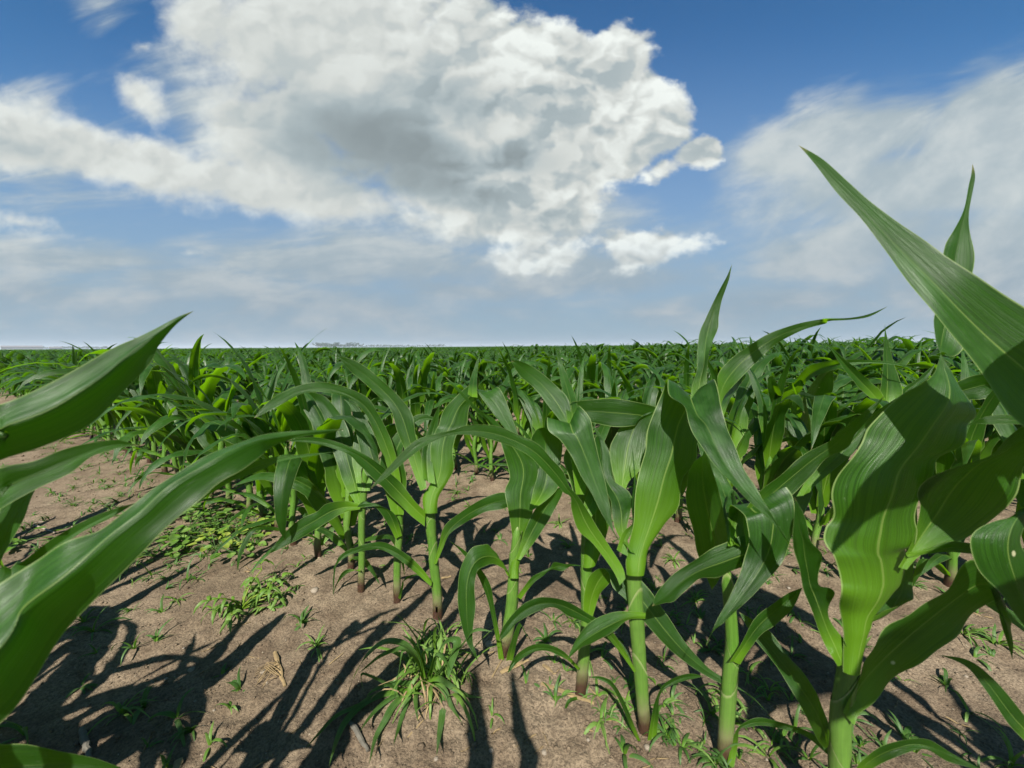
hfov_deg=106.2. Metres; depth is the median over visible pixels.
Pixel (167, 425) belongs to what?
corn plant
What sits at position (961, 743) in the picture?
weed seedling
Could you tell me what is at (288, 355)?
corn plant
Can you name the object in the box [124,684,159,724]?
grass weed
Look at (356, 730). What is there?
stick
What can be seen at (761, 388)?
corn plant
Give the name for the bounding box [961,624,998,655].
grass weed
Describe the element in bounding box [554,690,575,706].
weed seedling
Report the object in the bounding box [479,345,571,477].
corn plant
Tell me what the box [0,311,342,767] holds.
corn plant
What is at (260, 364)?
corn plant
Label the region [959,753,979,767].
weed seedling
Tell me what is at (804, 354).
corn plant
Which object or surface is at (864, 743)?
weed seedling
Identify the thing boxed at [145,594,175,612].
weed seedling
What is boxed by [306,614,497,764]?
grass clump
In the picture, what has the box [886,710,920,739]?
grass weed
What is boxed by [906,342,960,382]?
corn plant
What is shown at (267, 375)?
corn plant
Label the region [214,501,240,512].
leafy weed
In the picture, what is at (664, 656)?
weed seedling
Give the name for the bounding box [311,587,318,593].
pebble
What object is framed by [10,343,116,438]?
corn plant
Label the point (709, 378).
corn plant
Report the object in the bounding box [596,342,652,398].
corn plant
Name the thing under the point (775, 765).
weed seedling
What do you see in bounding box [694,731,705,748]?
weed seedling
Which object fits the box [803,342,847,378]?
corn plant
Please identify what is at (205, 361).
corn plant
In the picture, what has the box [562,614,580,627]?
grass weed
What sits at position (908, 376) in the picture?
corn plant
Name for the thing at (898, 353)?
corn plant
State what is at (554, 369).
corn plant
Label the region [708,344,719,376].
corn plant
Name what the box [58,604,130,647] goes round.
grass weed
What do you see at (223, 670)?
grass weed
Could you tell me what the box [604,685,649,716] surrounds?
weed seedling
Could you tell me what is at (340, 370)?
corn plant
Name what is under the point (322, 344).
distant wood
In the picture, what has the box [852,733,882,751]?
weed seedling
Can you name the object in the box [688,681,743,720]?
weed seedling
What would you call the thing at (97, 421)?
corn plant
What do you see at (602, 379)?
corn plant
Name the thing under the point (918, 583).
weed seedling
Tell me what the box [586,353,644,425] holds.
corn plant
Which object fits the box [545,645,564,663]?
weed seedling
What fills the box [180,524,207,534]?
leafy weed
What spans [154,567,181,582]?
weed seedling
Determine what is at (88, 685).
grass weed
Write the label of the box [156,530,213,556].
leafy weed
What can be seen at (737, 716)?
weed seedling
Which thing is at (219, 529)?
leafy weed
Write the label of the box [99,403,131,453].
corn plant
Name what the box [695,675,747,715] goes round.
weed seedling
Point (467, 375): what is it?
corn plant
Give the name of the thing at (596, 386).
corn plant
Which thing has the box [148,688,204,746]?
grass weed
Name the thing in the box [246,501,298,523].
leafy weed
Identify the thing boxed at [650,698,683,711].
weed seedling
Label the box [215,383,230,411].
corn plant
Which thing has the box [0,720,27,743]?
grass weed
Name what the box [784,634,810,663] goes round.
weed seedling
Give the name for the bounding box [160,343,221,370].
corn plant
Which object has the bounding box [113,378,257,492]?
corn plant
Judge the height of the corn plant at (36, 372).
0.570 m
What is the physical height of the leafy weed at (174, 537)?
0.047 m
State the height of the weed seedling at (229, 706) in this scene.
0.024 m
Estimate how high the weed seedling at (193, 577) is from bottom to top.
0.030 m
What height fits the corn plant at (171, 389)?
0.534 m
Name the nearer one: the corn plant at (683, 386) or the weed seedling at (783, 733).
the weed seedling at (783, 733)
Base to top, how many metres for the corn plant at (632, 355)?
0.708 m
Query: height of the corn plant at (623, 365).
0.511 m
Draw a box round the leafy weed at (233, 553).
[203,540,254,559]
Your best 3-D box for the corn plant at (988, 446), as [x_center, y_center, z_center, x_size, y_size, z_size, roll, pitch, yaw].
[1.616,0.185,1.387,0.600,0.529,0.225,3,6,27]
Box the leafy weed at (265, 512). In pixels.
[220,510,271,532]
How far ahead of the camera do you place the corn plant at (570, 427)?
0.61 m
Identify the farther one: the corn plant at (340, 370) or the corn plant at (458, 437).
the corn plant at (340, 370)
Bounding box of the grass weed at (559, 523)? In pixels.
[547,517,569,530]
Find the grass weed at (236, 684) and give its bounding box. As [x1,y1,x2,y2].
[223,666,244,691]
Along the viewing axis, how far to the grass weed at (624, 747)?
0.54 m
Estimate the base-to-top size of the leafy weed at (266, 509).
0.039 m
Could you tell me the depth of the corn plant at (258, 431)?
1.06 m
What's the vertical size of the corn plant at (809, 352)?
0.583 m
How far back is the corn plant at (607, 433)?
1.41 m
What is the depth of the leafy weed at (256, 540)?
1.15 m
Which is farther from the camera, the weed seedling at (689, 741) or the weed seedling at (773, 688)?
the weed seedling at (773, 688)
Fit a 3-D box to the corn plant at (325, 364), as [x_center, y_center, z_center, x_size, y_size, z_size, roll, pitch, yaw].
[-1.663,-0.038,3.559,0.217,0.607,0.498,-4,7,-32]
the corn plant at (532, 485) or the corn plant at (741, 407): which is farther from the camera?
the corn plant at (741, 407)
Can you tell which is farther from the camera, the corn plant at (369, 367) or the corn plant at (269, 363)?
the corn plant at (269, 363)
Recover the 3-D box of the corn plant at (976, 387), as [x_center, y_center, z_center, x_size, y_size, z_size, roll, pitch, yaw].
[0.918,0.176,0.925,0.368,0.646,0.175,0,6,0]
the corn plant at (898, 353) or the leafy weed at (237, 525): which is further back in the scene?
the corn plant at (898, 353)
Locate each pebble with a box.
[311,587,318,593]
[485,640,492,648]
[644,744,649,750]
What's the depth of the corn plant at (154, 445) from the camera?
1.74 m
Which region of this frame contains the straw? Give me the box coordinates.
[945,716,974,729]
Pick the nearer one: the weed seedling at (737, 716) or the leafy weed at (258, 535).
the weed seedling at (737, 716)
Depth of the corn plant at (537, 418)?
1.52 m
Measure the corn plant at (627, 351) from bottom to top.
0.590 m
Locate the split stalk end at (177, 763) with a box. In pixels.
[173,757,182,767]
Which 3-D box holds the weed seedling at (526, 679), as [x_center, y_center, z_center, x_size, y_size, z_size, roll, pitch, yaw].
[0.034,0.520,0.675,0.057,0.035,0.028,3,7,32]
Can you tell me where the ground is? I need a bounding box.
[0,384,1023,767]
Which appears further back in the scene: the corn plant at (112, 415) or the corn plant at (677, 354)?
the corn plant at (677, 354)
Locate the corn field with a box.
[0,331,938,399]
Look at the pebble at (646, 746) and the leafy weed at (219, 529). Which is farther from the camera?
the leafy weed at (219, 529)
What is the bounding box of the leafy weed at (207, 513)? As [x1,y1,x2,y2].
[166,511,216,529]
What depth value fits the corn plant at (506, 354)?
4.32 m
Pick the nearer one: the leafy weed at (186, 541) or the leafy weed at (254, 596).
the leafy weed at (254, 596)
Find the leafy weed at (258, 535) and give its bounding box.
[220,524,266,545]
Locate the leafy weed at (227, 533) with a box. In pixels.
[217,517,255,537]
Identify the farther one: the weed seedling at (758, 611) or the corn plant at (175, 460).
the corn plant at (175, 460)
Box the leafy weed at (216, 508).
[184,504,226,516]
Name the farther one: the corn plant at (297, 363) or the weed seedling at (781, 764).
the corn plant at (297, 363)
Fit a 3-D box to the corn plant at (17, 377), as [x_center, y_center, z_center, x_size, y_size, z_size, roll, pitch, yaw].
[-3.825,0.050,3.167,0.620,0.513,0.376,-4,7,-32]
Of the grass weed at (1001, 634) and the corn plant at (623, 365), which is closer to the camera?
the grass weed at (1001, 634)
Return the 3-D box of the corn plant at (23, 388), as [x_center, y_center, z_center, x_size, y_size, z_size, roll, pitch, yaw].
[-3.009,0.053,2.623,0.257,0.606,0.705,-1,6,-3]
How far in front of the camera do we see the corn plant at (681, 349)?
3.98 m
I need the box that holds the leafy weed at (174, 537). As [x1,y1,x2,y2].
[169,520,219,540]
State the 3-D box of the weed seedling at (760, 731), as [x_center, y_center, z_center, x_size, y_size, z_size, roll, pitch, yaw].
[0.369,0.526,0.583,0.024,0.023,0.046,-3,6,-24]
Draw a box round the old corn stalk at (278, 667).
[255,651,285,686]
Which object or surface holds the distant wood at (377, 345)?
on the ground
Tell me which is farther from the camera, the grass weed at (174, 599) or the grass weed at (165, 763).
the grass weed at (174, 599)
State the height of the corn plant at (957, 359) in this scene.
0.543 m
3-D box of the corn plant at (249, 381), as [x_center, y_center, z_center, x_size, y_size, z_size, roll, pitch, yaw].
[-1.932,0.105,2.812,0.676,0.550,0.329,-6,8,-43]
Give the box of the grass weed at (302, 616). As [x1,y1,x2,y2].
[283,605,318,630]
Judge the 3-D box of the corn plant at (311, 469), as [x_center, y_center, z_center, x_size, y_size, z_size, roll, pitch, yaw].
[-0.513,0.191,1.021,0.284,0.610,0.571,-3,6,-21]
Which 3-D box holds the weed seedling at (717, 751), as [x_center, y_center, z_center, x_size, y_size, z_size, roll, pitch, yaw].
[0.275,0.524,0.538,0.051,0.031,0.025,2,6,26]
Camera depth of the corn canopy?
145.39 m
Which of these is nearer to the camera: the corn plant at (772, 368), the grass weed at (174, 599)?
the grass weed at (174, 599)
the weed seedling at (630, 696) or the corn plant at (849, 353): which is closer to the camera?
the weed seedling at (630, 696)
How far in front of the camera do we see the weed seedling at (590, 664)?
0.69 m
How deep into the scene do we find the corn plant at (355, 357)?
4.52 m
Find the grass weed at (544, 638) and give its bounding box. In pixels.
[533,622,562,644]
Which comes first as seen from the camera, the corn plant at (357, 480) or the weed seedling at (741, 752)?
the weed seedling at (741, 752)
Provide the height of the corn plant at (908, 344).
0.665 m
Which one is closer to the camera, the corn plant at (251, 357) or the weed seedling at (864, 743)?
the weed seedling at (864, 743)
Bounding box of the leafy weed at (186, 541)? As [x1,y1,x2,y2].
[168,523,215,553]
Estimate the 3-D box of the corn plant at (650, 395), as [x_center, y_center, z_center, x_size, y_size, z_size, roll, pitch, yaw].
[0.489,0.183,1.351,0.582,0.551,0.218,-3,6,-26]
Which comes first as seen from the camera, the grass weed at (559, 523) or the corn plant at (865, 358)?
the grass weed at (559, 523)
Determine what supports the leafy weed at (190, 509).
on the ground
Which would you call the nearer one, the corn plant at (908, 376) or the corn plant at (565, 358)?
the corn plant at (908, 376)
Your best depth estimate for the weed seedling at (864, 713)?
0.60 m
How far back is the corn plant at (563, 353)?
4.91 m
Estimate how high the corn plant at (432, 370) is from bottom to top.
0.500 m
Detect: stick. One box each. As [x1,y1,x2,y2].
[33,525,56,532]
[78,726,91,756]
[348,721,369,751]
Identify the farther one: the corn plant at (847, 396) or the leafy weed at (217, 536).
the corn plant at (847, 396)
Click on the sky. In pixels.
(277, 173)
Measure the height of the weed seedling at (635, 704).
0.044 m
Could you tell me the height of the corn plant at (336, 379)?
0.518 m
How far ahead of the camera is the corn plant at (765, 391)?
1.69 m
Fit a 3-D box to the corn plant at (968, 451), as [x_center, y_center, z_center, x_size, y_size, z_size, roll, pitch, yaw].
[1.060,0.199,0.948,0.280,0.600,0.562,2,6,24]
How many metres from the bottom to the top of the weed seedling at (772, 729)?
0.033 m
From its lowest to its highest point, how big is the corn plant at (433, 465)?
0.576 m
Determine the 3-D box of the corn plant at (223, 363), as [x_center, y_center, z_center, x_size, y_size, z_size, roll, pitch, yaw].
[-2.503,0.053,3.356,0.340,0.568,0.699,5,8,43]
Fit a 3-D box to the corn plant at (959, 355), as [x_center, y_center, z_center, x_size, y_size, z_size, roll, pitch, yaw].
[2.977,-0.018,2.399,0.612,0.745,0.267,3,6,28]
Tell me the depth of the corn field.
6.35 m
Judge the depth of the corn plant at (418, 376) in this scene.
1.86 m
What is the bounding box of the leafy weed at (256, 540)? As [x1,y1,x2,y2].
[238,532,270,551]
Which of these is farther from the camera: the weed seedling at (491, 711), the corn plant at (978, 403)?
the corn plant at (978, 403)
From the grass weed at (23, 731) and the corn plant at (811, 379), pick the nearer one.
the grass weed at (23, 731)
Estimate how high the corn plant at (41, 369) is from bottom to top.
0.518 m
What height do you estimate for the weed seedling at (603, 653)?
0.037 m
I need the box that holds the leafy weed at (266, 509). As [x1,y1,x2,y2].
[251,502,289,515]
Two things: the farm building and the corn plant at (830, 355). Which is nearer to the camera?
the corn plant at (830, 355)
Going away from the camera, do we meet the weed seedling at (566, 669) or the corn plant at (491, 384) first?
the weed seedling at (566, 669)
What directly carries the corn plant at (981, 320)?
on the ground
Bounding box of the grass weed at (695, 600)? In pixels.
[680,589,709,607]
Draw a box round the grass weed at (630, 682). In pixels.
[623,669,648,687]
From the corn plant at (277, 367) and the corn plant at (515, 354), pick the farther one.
the corn plant at (515, 354)
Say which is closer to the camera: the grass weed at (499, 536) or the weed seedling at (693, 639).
the weed seedling at (693, 639)
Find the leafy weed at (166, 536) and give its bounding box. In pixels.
[156,530,185,540]
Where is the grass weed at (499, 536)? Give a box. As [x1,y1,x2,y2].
[492,532,507,545]
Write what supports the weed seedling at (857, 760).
on the ground
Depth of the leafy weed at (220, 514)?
1.29 m
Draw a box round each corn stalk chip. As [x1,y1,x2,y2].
[500,658,528,673]
[541,682,593,704]
[542,664,553,672]
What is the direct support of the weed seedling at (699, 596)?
on the ground
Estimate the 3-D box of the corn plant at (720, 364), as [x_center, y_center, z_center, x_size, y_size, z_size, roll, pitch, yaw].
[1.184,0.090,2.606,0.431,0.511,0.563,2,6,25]
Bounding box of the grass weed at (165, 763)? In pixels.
[159,739,180,767]
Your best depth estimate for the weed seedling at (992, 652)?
0.74 m
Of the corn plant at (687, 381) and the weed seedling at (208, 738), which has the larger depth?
the corn plant at (687, 381)
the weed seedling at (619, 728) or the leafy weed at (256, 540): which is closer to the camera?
the weed seedling at (619, 728)
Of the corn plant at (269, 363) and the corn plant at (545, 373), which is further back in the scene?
the corn plant at (269, 363)
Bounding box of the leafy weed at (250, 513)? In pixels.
[223,510,254,518]
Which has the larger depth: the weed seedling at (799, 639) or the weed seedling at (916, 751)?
the weed seedling at (799, 639)
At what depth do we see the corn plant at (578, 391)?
1.45 m
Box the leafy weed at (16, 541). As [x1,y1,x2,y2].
[5,526,62,552]
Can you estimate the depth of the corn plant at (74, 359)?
2.54 m
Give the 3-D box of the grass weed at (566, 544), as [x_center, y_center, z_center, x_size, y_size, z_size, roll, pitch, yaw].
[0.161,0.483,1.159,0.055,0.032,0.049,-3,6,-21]
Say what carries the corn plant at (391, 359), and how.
on the ground
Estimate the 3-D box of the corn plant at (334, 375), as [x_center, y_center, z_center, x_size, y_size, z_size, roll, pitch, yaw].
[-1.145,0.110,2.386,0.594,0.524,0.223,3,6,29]
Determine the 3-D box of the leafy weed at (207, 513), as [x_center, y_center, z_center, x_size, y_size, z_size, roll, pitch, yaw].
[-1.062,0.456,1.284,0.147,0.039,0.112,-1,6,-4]
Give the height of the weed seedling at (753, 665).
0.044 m
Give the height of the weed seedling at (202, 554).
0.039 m
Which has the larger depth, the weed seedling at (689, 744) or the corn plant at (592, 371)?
the corn plant at (592, 371)
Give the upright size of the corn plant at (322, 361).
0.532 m
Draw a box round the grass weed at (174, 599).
[165,593,189,605]
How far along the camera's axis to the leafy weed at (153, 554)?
1.09 m
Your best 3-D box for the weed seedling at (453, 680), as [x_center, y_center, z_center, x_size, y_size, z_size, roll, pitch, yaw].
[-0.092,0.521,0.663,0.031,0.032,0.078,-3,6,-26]
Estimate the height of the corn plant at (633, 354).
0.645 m
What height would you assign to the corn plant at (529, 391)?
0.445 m
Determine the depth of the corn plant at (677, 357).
4.01 m
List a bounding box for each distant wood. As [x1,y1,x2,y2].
[42,346,107,348]
[312,342,363,346]
[358,344,445,346]
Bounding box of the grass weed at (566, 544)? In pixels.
[560,540,576,548]
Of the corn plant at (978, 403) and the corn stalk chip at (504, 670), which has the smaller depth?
the corn stalk chip at (504, 670)
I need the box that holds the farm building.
[0,346,42,348]
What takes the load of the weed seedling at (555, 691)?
on the ground
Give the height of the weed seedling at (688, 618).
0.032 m
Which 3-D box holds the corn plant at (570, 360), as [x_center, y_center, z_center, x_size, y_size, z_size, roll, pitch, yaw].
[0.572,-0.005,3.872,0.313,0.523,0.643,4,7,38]
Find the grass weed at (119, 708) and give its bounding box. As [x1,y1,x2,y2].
[87,684,157,734]
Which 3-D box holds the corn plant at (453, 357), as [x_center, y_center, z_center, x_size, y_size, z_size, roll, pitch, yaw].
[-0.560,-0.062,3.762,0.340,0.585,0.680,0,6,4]
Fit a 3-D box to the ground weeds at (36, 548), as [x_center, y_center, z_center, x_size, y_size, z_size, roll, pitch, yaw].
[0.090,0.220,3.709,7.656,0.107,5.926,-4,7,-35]
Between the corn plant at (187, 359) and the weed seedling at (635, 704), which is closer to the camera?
the weed seedling at (635, 704)
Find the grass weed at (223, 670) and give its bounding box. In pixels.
[212,663,229,677]
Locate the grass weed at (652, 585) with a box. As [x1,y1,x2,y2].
[643,578,661,595]
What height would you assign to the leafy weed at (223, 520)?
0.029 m
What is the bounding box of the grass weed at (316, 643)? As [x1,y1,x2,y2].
[297,626,326,661]
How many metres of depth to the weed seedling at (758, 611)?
0.86 m
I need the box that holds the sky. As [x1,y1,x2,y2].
[0,0,1023,348]
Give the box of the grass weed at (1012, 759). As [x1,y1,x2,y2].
[980,726,1023,767]
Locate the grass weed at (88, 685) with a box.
[65,673,97,697]
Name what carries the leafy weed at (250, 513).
on the ground
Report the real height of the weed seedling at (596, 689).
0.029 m
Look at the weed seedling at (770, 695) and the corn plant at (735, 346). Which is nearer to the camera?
the weed seedling at (770, 695)
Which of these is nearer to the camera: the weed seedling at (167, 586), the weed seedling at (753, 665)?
the weed seedling at (753, 665)
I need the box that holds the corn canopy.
[0,346,541,350]
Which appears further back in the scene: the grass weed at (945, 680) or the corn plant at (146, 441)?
the corn plant at (146, 441)
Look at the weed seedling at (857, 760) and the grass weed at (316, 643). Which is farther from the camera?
the grass weed at (316, 643)
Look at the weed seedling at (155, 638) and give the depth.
0.79 m
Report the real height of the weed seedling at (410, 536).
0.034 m
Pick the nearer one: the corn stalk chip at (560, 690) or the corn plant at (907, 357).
the corn stalk chip at (560, 690)
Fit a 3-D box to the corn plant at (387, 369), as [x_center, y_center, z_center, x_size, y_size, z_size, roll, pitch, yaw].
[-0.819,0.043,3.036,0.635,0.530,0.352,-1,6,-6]
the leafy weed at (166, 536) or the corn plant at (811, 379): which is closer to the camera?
the leafy weed at (166, 536)
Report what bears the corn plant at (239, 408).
on the ground
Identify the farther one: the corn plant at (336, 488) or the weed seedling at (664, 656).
the corn plant at (336, 488)
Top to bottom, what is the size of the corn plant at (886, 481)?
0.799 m
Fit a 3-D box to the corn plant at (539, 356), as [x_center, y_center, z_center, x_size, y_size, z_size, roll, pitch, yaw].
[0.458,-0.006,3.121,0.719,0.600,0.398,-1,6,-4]
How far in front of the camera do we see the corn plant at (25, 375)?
3.10 m
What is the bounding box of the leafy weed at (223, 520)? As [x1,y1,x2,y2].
[209,513,241,527]
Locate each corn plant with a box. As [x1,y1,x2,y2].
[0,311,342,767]
[0,341,164,450]
[0,359,64,397]
[0,364,53,394]
[1,359,64,388]
[3,360,87,386]
[9,347,104,431]
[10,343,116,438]
[10,359,80,375]
[11,354,99,394]
[11,364,65,385]
[17,358,115,439]
[18,349,213,468]
[19,356,95,392]
[23,352,82,392]
[29,375,96,435]
[46,374,118,442]
[61,362,112,441]
[64,344,89,433]
[69,363,224,473]
[81,354,113,439]
[83,364,245,500]
[86,330,360,534]
[95,389,138,464]
[96,357,203,459]
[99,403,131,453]
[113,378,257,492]
[113,380,226,495]
[118,345,170,465]
[128,334,245,470]
[139,384,301,515]
[150,352,321,515]
[154,362,227,467]
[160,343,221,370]
[170,353,190,364]
[182,357,238,400]
[185,373,426,569]
[200,354,221,373]
[207,365,259,411]
[214,357,236,404]
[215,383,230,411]
[222,358,294,404]
[222,361,284,422]
[225,356,313,525]
[227,368,259,401]
[227,368,263,404]
[233,351,300,398]
[233,366,446,582]
[234,345,327,394]
[240,346,274,368]
[245,354,297,397]
[246,367,345,400]
[249,351,268,371]
[250,343,378,572]
[255,382,432,603]
[262,353,318,372]
[262,365,323,394]
[265,352,290,373]
[266,343,319,374]
[269,392,382,593]
[286,365,341,392]
[287,363,345,392]
[289,353,517,619]
[292,347,406,411]
[293,352,320,374]
[293,357,339,376]
[312,347,393,431]
[314,355,368,377]
[316,346,405,410]
[316,348,344,385]
[319,356,366,384]
[339,351,378,382]
[339,356,405,438]
[350,353,367,364]
[365,352,403,374]
[368,265,885,741]
[372,362,436,449]
[378,360,438,383]
[383,366,412,393]
[385,351,434,454]
[389,351,416,376]
[404,355,530,474]
[408,359,451,435]
[415,343,459,404]
[420,349,506,393]
[430,362,465,381]
[432,357,468,418]
[435,346,518,423]
[435,348,465,377]
[436,361,561,480]
[440,347,493,419]
[447,378,580,660]
[449,353,488,469]
[462,369,528,428]
[477,343,576,434]
[477,345,524,378]
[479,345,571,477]
[485,353,500,389]
[486,371,541,408]
[488,352,513,370]
[488,357,566,472]
[489,345,528,368]
[494,356,544,405]
[497,349,527,397]
[497,351,526,401]
[508,349,765,710]
[509,346,530,383]
[517,350,586,429]
[528,349,597,411]
[535,347,623,392]
[549,347,579,364]
[554,343,587,366]
[555,337,640,432]
[555,351,565,360]
[556,352,586,388]
[560,355,625,483]
[563,358,574,366]
[571,347,636,442]
[573,355,615,382]
[580,360,728,503]
[580,362,643,452]
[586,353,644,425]
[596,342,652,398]
[601,346,673,393]
[601,368,644,392]
[611,360,677,397]
[612,354,696,391]
[617,339,682,368]
[617,344,646,384]
[617,354,678,400]
[617,355,691,406]
[622,352,810,502]
[625,348,707,379]
[627,364,746,522]
[635,345,660,359]
[637,342,671,362]
[638,344,715,393]
[652,397,897,766]
[657,353,682,378]
[660,332,738,377]
[660,345,715,368]
[662,361,723,382]
[664,357,694,379]
[668,356,680,370]
[670,342,724,362]
[674,345,720,367]
[676,357,766,453]
[682,345,730,380]
[695,344,730,360]
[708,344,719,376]
[710,347,746,411]
[721,337,769,366]
[721,342,798,383]
[723,337,782,395]
[726,343,955,525]
[726,378,812,460]
[732,362,888,547]
[739,164,1023,767]
[741,355,844,394]
[748,366,844,448]
[748,377,859,424]
[759,331,815,387]
[761,346,853,409]
[765,341,786,381]
[765,348,813,396]
[767,360,919,465]
[773,337,916,409]
[776,347,917,388]
[782,347,814,366]
[783,361,834,391]
[784,317,906,369]
[786,327,829,362]
[788,336,856,364]
[790,338,858,362]
[800,146,1023,739]
[801,374,858,416]
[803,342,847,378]
[818,329,991,407]
[824,337,869,358]
[834,343,958,387]
[837,350,999,586]
[841,367,960,413]
[846,348,910,399]
[849,362,999,459]
[853,338,971,372]
[856,340,905,398]
[856,372,923,405]
[870,336,960,380]
[877,338,937,358]
[879,350,979,383]
[880,338,929,371]
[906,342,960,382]
[907,360,978,413]
[910,342,936,368]
[934,355,1023,542]
[945,353,975,370]
[946,356,972,373]
[950,365,981,373]
[972,399,1021,454]
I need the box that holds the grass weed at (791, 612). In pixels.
[789,609,798,622]
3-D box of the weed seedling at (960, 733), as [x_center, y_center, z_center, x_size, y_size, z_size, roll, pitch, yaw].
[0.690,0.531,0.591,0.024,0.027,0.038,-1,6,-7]
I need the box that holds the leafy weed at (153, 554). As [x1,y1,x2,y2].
[138,545,169,562]
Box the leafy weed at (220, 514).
[172,508,231,531]
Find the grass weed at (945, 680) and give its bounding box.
[927,667,954,692]
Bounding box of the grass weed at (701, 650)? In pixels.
[698,638,724,656]
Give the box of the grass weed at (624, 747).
[614,734,652,767]
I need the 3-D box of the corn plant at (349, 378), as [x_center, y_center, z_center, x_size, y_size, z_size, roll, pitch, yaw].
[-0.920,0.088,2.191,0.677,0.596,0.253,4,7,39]
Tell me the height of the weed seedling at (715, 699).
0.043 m
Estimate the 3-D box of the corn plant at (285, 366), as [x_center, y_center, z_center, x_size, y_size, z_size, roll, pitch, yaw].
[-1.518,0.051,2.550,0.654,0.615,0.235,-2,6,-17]
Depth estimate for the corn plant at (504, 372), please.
2.44 m
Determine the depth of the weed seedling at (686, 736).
0.56 m
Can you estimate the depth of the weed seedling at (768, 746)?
0.55 m
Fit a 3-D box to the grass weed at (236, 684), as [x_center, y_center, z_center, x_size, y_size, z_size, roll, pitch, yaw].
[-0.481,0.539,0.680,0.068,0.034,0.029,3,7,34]
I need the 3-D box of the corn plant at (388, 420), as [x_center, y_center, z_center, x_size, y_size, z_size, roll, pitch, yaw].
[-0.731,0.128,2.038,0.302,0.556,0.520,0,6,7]
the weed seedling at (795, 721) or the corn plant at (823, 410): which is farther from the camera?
the corn plant at (823, 410)
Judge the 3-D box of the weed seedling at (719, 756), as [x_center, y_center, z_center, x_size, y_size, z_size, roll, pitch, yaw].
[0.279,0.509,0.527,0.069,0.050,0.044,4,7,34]
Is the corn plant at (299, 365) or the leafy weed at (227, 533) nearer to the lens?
the leafy weed at (227, 533)
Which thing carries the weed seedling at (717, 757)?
on the ground
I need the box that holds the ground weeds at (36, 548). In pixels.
[0,398,1002,598]
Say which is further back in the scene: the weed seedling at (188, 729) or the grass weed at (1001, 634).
the grass weed at (1001, 634)
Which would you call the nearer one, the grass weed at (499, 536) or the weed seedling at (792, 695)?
the weed seedling at (792, 695)
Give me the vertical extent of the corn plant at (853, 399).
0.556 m
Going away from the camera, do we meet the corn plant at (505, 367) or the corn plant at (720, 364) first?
the corn plant at (720, 364)
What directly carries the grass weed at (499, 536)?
on the ground
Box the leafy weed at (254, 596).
[193,559,295,633]
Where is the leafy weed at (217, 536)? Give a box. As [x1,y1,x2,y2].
[199,524,235,538]
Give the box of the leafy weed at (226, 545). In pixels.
[186,527,247,551]
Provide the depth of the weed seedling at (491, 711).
0.60 m
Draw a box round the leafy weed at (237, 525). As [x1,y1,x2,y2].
[230,517,252,530]
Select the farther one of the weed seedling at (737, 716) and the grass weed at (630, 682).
the grass weed at (630, 682)
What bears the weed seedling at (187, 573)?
on the ground
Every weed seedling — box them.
[76,608,98,625]
[79,644,101,657]
[111,630,146,661]
[117,608,129,616]
[141,737,163,746]
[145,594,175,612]
[146,618,173,641]
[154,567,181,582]
[166,581,178,588]
[169,725,197,745]
[179,555,205,588]
[186,567,212,583]
[190,551,208,560]
[203,721,226,761]
[217,701,238,713]
[260,561,281,578]
[403,534,418,543]
[449,672,461,704]
[488,697,504,728]
[521,664,539,687]
[540,610,563,629]
[543,672,568,700]
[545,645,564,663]
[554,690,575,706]
[556,655,576,671]
[572,636,606,675]
[578,682,598,698]
[582,679,609,703]
[583,696,609,753]
[592,700,609,715]
[594,697,626,736]
[601,641,613,668]
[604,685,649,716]
[605,704,620,721]
[612,697,636,730]
[613,695,664,721]
[613,710,634,736]
[616,695,636,724]
[648,676,666,694]
[649,708,683,751]
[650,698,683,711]
[652,717,675,739]
[656,646,676,667]
[661,714,708,764]
[661,730,672,747]
[662,703,692,722]
[662,729,675,745]
[666,714,715,766]
[666,736,696,744]
[670,612,689,632]
[671,683,688,713]
[677,611,693,625]
[687,743,745,767]
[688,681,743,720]
[688,686,747,730]
[689,590,712,602]
[690,632,702,647]
[690,745,727,767]
[692,607,705,618]
[692,751,722,767]
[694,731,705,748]
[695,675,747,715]
[699,702,713,728]
[704,627,724,649]
[708,751,731,767]
[727,749,754,766]
[735,707,747,728]
[738,661,764,686]
[738,735,797,767]
[739,717,767,739]
[741,605,762,614]
[742,605,753,616]
[751,678,779,707]
[752,728,795,765]
[755,672,788,692]
[761,678,801,708]
[763,726,793,753]
[765,715,790,754]
[768,729,784,742]
[771,751,784,767]
[776,745,825,767]
[784,633,801,642]
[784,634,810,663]
[789,704,812,745]
[789,737,802,747]
[795,612,813,626]
[820,566,835,577]
[852,711,878,735]
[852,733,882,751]
[852,746,866,754]
[852,752,867,764]
[855,735,872,745]
[867,728,909,756]
[910,734,932,765]
[914,581,927,590]
[948,724,978,745]
[951,690,1005,733]
[956,739,974,757]
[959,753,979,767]
[969,623,1019,645]
[974,646,993,670]
[982,645,995,656]
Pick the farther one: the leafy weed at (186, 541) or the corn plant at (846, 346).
the corn plant at (846, 346)
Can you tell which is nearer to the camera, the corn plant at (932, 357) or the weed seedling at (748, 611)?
the weed seedling at (748, 611)
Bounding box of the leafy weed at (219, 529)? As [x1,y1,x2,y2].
[197,515,237,532]
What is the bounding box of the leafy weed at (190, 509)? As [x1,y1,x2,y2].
[175,503,203,519]
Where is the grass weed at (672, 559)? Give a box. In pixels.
[661,551,684,568]
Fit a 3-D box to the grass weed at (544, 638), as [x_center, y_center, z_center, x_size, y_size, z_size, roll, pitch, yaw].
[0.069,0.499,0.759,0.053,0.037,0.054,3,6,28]
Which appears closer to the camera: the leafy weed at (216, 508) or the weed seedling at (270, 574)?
the weed seedling at (270, 574)
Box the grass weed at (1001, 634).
[963,627,1023,654]

